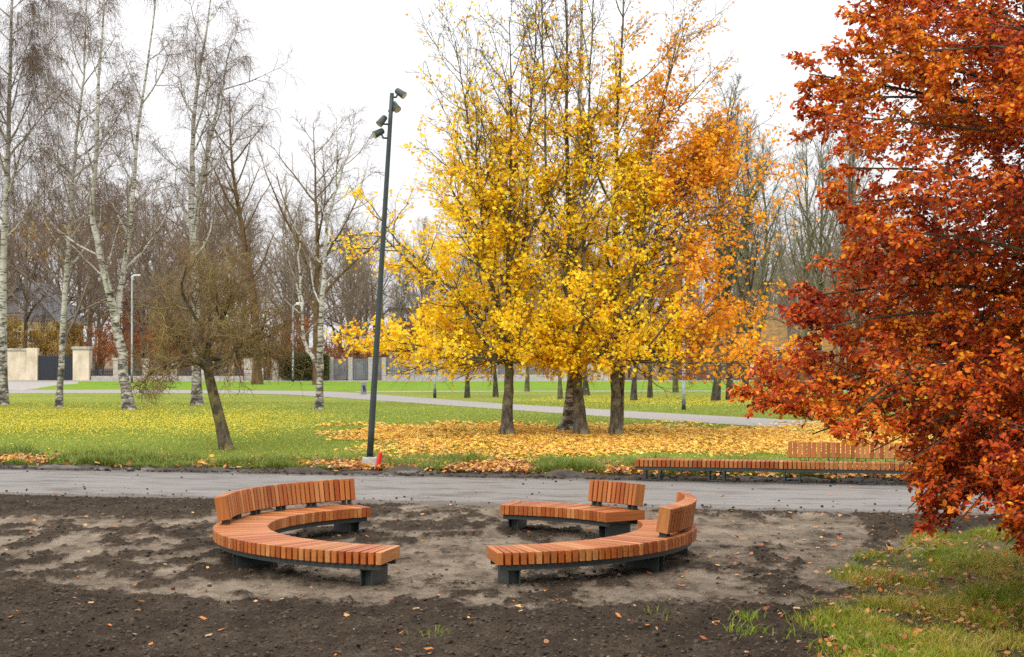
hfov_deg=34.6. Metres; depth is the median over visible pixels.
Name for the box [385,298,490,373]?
house
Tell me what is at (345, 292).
bare tree
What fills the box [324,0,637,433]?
maple tree
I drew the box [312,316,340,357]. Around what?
bare shrub
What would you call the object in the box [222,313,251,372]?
bare shrub
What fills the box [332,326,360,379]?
bare shrub
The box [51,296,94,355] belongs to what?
bare shrub
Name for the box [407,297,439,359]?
bare shrub
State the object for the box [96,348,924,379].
wood floor
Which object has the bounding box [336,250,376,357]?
bare tree
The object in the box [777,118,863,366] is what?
slender tree
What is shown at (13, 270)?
bare tree
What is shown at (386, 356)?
bare shrub
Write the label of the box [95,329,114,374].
bare shrub
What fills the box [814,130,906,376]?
slender tree
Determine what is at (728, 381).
slender tree
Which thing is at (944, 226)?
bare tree
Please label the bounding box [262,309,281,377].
bare shrub
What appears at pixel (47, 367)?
gate
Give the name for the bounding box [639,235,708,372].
bare tree
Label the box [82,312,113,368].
bare shrub
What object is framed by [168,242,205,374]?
bare tree
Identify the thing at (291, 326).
bare shrub
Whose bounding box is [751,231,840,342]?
bare tree
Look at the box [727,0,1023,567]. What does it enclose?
beech tree
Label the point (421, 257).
bare tree
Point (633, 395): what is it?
slender tree
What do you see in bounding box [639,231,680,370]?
bare tree
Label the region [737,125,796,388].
slender tree
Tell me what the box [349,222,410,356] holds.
bare tree
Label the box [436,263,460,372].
bare tree
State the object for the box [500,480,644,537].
curved bench
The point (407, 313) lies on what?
bare shrub
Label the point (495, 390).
slender tree
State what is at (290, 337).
bare shrub
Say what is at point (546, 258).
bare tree
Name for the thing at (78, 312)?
bare tree
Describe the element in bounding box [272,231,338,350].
bare tree
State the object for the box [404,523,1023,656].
grass
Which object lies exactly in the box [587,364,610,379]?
rendered wall
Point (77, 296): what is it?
bare tree
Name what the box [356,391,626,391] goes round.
path
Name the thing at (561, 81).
maple tree
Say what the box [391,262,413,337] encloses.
bare tree
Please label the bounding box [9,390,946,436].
path
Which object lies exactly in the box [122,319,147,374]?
bare shrub
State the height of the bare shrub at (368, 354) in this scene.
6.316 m
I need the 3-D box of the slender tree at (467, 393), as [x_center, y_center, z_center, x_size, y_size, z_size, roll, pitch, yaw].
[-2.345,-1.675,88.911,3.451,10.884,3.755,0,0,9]
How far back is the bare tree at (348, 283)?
142.75 m
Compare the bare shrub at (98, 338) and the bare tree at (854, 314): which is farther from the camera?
the bare tree at (854, 314)
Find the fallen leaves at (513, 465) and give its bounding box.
[0,450,917,479]
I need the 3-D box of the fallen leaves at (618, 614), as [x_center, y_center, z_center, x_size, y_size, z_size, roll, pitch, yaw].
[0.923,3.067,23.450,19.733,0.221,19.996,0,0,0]
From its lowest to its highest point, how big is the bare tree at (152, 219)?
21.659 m
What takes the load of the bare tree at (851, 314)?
on the wood floor
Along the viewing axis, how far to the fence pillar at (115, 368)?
129.48 m
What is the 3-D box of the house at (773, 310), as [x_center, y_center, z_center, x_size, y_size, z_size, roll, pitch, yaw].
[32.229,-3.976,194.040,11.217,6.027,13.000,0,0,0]
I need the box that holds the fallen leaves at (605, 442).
[313,419,938,460]
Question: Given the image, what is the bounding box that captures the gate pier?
[71,347,93,379]
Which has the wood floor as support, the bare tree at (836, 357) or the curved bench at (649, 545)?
the bare tree at (836, 357)
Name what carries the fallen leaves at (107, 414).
on the ground at (474, 397)
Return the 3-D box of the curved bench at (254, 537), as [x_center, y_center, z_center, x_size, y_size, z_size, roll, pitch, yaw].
[-2.921,2.753,22.532,2.328,0.895,6.141,0,0,-9]
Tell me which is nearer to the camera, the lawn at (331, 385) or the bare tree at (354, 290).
the lawn at (331, 385)
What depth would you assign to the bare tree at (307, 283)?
141.31 m
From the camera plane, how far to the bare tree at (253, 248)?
171.83 m
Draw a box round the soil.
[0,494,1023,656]
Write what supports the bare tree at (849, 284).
on the wood floor
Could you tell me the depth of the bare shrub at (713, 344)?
134.45 m
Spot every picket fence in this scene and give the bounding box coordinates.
[91,369,243,379]
[279,367,328,379]
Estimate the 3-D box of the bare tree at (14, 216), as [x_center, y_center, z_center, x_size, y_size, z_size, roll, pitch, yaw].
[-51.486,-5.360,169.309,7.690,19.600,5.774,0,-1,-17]
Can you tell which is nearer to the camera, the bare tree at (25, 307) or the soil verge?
the soil verge
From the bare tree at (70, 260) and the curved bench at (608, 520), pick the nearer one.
the curved bench at (608, 520)
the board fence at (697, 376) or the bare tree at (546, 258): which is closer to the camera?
the board fence at (697, 376)
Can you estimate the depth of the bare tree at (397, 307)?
141.28 m
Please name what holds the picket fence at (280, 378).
on the ground at (474, 397)
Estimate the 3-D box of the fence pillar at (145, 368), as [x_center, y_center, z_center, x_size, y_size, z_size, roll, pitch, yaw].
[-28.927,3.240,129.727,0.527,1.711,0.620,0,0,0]
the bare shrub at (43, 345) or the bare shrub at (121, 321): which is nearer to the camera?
the bare shrub at (43, 345)
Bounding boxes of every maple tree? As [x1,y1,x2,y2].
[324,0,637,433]
[430,0,741,433]
[498,0,824,434]
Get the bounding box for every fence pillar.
[112,358,118,379]
[142,359,149,379]
[244,357,251,379]
[272,359,278,379]
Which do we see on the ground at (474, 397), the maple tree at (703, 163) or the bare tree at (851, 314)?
the maple tree at (703, 163)
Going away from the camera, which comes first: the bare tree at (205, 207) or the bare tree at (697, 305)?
the bare tree at (697, 305)
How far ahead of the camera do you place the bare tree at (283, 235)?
181.14 m
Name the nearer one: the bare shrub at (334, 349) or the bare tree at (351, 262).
the bare shrub at (334, 349)
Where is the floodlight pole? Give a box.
[362,88,406,470]
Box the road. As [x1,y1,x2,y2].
[0,469,1003,515]
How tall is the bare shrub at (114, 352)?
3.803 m
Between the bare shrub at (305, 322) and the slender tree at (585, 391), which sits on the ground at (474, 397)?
the slender tree at (585, 391)
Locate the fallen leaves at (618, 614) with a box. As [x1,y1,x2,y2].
[0,486,1021,656]
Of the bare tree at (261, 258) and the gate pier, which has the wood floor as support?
the bare tree at (261, 258)
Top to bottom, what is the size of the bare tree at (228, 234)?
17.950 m
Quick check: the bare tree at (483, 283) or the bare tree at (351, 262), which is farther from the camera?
the bare tree at (351, 262)
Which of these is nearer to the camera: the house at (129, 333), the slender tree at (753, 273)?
the slender tree at (753, 273)
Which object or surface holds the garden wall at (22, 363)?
on the ground at (474, 397)
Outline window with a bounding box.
[28,330,36,343]
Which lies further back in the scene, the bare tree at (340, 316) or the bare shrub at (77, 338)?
the bare tree at (340, 316)
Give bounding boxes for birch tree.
[0,0,93,405]
[0,0,169,407]
[7,0,210,409]
[132,0,310,405]
[245,96,391,409]
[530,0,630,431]
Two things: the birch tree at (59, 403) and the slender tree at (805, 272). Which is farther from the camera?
the slender tree at (805, 272)
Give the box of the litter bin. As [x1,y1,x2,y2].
[361,382,366,393]
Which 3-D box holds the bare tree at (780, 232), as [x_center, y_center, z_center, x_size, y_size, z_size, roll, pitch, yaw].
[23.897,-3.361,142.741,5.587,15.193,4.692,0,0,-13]
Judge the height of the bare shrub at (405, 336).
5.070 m
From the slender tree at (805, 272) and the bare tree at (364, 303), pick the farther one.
the bare tree at (364, 303)
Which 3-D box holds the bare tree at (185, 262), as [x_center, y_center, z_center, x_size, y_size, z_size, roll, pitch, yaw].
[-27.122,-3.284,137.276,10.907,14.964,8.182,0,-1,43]
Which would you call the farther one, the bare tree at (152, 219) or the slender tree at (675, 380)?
the bare tree at (152, 219)
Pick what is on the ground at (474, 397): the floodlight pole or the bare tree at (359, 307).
the floodlight pole
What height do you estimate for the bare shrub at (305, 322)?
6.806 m
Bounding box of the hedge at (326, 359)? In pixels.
[279,350,329,380]
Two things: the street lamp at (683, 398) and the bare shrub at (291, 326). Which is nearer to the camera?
the street lamp at (683, 398)
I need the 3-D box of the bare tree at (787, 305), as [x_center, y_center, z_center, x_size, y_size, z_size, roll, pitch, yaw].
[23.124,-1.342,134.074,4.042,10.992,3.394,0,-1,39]
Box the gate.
[38,355,72,379]
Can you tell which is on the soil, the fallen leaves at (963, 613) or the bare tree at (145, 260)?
the fallen leaves at (963, 613)
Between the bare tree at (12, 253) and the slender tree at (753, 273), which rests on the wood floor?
the bare tree at (12, 253)
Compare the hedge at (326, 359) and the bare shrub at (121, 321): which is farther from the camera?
the bare shrub at (121, 321)
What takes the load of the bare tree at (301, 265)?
on the wood floor
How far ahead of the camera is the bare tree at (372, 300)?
148.54 m
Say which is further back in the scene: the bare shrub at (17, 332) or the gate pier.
the bare shrub at (17, 332)
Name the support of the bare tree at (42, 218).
on the wood floor
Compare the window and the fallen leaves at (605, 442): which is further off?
the window
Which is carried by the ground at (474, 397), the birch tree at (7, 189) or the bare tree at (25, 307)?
the birch tree at (7, 189)
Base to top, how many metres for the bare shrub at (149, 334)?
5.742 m
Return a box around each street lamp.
[131,275,140,382]
[292,302,301,381]
[433,279,443,397]
[682,273,696,410]
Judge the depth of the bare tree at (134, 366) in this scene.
158.85 m
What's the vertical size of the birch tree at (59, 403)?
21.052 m
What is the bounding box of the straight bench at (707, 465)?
[635,442,925,484]
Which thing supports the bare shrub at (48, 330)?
on the wood floor
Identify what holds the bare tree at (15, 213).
on the wood floor
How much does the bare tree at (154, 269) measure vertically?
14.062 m
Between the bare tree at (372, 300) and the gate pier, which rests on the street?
the gate pier
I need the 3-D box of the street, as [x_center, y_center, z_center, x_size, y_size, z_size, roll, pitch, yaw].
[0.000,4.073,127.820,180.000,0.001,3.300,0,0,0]
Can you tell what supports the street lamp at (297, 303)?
on the lawn at (331, 385)
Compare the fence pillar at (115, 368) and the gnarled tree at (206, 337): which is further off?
the fence pillar at (115, 368)
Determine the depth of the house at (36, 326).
143.00 m
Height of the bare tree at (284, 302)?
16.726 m
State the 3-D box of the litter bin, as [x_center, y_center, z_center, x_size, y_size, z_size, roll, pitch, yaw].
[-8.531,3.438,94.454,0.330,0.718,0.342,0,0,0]
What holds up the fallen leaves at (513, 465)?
on the ground at (474, 397)
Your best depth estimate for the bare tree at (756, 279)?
172.10 m
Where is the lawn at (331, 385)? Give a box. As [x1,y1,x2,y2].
[8,381,913,389]
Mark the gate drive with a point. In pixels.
(21, 385)
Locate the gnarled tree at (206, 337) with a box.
[113,224,320,450]
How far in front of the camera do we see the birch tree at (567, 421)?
55.33 m
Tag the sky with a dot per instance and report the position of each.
(353, 51)
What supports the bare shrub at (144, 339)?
on the wood floor
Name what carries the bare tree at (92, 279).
on the wood floor
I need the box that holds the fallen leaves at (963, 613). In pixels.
[804,528,1023,656]
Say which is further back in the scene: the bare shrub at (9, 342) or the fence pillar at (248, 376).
the bare shrub at (9, 342)
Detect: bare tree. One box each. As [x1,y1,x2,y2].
[0,170,118,300]
[0,172,48,276]
[0,186,44,293]
[0,189,70,347]
[0,202,55,293]
[0,220,39,285]
[0,230,38,318]
[7,180,159,354]
[7,201,58,288]
[7,248,28,335]
[9,189,104,322]
[10,170,150,317]
[18,200,111,314]
[27,183,140,369]
[45,153,188,372]
[49,183,136,360]
[50,183,185,330]
[52,176,146,368]
[59,185,201,359]
[74,254,116,374]
[97,157,269,374]
[102,179,194,299]
[116,195,189,367]
[121,201,197,367]
[121,211,178,366]
[133,200,256,353]
[140,154,291,316]
[142,145,268,309]
[143,183,271,370]
[168,185,251,287]
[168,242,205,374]
[170,175,236,320]
[185,190,295,312]
[187,57,286,383]
[199,204,325,374]
[214,171,284,352]
[221,261,312,379]
[232,229,274,322]
[237,198,371,374]
[241,200,331,332]
[251,104,399,384]
[268,210,310,328]
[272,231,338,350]
[275,239,350,346]
[282,209,334,348]
[300,238,386,374]
[305,237,395,356]
[309,212,393,351]
[313,228,370,372]
[324,240,400,340]
[329,214,375,357]
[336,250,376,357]
[340,268,399,378]
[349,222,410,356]
[374,218,459,358]
[382,244,435,312]
[386,243,420,330]
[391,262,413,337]
[400,269,448,332]
[406,218,438,297]
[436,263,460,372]
[443,247,472,299]
[459,257,560,374]
[533,232,560,286]
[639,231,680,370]
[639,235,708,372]
[658,248,700,377]
[685,282,703,355]
[709,208,799,305]
[723,211,770,345]
[731,237,782,358]
[731,244,763,315]
[731,250,755,345]
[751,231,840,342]
[759,216,831,309]
[763,205,808,345]
[774,247,801,347]
[811,240,850,373]
[825,197,878,349]
[828,226,879,377]
[835,265,860,371]
[867,191,951,350]
[927,193,958,273]
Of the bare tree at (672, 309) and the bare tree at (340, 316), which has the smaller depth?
the bare tree at (672, 309)
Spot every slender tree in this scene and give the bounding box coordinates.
[450,199,493,397]
[457,220,517,396]
[511,209,543,390]
[539,220,580,399]
[545,173,622,395]
[596,207,681,400]
[618,193,677,398]
[658,194,703,391]
[678,71,788,401]
[687,109,801,389]
[692,113,770,399]
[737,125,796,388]
[764,124,844,397]
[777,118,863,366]
[788,121,898,394]
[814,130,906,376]
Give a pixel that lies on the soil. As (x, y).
(718, 538)
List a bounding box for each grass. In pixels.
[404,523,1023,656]
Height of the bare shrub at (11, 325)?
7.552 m
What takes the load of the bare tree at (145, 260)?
on the wood floor
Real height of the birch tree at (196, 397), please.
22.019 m
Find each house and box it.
[7,281,86,355]
[122,280,202,370]
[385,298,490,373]
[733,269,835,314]
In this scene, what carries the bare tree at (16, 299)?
on the wood floor
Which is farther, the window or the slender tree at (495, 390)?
the window
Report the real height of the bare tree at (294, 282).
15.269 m
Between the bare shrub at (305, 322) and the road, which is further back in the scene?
the bare shrub at (305, 322)
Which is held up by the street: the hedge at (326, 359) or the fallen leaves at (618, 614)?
the hedge at (326, 359)
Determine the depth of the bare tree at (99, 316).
135.00 m
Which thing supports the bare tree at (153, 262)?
on the wood floor
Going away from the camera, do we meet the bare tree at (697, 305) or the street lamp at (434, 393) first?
the street lamp at (434, 393)
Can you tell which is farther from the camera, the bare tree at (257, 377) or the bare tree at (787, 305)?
the bare tree at (787, 305)
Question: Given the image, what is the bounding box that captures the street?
[8,380,887,380]
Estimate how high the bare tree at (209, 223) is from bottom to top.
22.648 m
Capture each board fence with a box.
[329,357,381,379]
[382,357,567,379]
[679,359,736,379]
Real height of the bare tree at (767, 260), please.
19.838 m
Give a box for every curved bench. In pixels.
[213,478,399,586]
[487,491,696,585]
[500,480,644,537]
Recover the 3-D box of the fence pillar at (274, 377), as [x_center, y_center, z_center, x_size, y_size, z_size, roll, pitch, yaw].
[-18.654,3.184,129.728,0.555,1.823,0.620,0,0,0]
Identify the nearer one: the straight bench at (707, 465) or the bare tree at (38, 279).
the straight bench at (707, 465)
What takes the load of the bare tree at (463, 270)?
on the wood floor
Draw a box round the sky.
[0,0,1023,347]
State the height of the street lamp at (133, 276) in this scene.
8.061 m
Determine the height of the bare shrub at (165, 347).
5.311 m
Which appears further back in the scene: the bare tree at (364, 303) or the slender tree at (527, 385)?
the bare tree at (364, 303)
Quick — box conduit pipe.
[376,452,381,470]
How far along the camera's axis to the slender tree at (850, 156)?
85.48 m
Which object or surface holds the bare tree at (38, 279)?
on the wood floor
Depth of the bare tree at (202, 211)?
159.42 m
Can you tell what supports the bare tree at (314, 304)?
on the lawn at (331, 385)
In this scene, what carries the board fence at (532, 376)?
on the street
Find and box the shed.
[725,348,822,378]
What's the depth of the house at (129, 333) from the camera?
172.01 m
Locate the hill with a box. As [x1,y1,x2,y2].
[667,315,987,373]
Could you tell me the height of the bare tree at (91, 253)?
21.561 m
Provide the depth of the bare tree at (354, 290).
170.23 m
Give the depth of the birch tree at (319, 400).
72.90 m
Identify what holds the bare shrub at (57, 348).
on the wood floor
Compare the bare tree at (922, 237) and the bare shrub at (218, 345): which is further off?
the bare tree at (922, 237)
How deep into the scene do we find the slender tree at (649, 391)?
87.53 m
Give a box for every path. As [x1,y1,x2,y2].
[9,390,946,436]
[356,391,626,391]
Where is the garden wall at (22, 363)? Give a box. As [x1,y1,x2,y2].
[7,348,38,379]
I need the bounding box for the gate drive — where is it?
[8,382,77,389]
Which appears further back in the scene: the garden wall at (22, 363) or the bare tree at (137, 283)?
the bare tree at (137, 283)
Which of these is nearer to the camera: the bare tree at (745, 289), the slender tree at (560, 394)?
the slender tree at (560, 394)
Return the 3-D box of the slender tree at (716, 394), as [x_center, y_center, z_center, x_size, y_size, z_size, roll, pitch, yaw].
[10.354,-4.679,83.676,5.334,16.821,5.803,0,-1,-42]
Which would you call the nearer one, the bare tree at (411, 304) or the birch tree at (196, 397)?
the birch tree at (196, 397)
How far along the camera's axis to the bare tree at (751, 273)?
142.67 m
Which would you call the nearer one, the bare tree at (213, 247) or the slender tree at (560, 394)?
the slender tree at (560, 394)
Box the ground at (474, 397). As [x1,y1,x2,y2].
[0,390,969,480]
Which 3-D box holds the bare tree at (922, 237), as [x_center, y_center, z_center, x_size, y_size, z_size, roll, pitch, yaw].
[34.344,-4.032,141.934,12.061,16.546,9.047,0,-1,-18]
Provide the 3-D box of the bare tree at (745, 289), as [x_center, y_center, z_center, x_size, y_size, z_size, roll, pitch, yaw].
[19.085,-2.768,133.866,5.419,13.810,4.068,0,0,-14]
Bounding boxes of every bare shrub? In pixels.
[7,302,23,347]
[7,318,21,343]
[7,332,18,347]
[21,311,55,355]
[28,309,58,355]
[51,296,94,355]
[52,328,76,355]
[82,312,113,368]
[84,312,113,374]
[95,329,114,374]
[102,296,142,357]
[106,332,130,365]
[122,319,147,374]
[126,303,156,374]
[142,315,171,372]
[152,317,177,374]
[211,320,234,372]
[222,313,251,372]
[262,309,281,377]
[268,316,295,359]
[278,309,306,351]
[280,297,312,354]
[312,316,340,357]
[328,336,343,358]
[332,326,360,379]
[350,336,369,378]
[364,306,393,358]
[379,337,394,366]
[392,321,414,358]
[395,322,414,374]
[396,308,416,373]
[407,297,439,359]
[409,303,440,374]
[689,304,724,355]
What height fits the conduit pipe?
0.455 m
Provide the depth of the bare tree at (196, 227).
183.25 m
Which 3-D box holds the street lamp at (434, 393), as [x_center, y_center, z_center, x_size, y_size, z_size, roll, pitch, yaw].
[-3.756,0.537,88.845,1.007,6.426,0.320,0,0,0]
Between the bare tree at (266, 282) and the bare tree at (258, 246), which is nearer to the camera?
the bare tree at (266, 282)
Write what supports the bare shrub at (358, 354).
on the wood floor
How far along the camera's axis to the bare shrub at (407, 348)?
130.26 m
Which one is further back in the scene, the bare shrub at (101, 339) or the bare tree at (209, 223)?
the bare tree at (209, 223)
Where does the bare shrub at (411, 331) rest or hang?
on the wood floor
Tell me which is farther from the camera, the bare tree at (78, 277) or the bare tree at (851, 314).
the bare tree at (78, 277)
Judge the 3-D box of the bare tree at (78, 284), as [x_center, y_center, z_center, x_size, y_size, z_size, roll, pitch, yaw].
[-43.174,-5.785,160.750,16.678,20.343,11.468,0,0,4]
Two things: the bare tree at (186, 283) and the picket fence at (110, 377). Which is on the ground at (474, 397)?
the picket fence at (110, 377)
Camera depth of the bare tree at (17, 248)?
152.08 m
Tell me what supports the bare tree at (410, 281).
on the wood floor
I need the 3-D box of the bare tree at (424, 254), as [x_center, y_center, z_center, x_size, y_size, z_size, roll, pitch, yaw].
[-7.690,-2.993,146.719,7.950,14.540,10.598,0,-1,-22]
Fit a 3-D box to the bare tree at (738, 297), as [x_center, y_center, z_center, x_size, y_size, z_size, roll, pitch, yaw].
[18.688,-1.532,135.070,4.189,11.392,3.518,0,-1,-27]
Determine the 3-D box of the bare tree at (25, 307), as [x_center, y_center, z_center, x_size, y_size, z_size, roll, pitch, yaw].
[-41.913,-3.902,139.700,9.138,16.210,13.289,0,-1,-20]
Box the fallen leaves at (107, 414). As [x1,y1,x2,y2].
[0,395,925,461]
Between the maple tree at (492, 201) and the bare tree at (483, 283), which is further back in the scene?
the bare tree at (483, 283)
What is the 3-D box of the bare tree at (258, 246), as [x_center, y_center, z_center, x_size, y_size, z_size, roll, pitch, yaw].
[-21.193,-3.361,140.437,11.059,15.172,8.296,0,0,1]
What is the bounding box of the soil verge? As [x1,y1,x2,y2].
[0,464,914,485]
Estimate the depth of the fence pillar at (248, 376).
129.48 m
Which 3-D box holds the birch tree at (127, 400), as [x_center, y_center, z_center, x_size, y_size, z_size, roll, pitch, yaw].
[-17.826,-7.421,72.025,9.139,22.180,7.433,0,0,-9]
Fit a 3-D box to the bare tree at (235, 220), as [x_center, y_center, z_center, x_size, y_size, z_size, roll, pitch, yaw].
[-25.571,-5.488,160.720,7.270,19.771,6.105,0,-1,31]

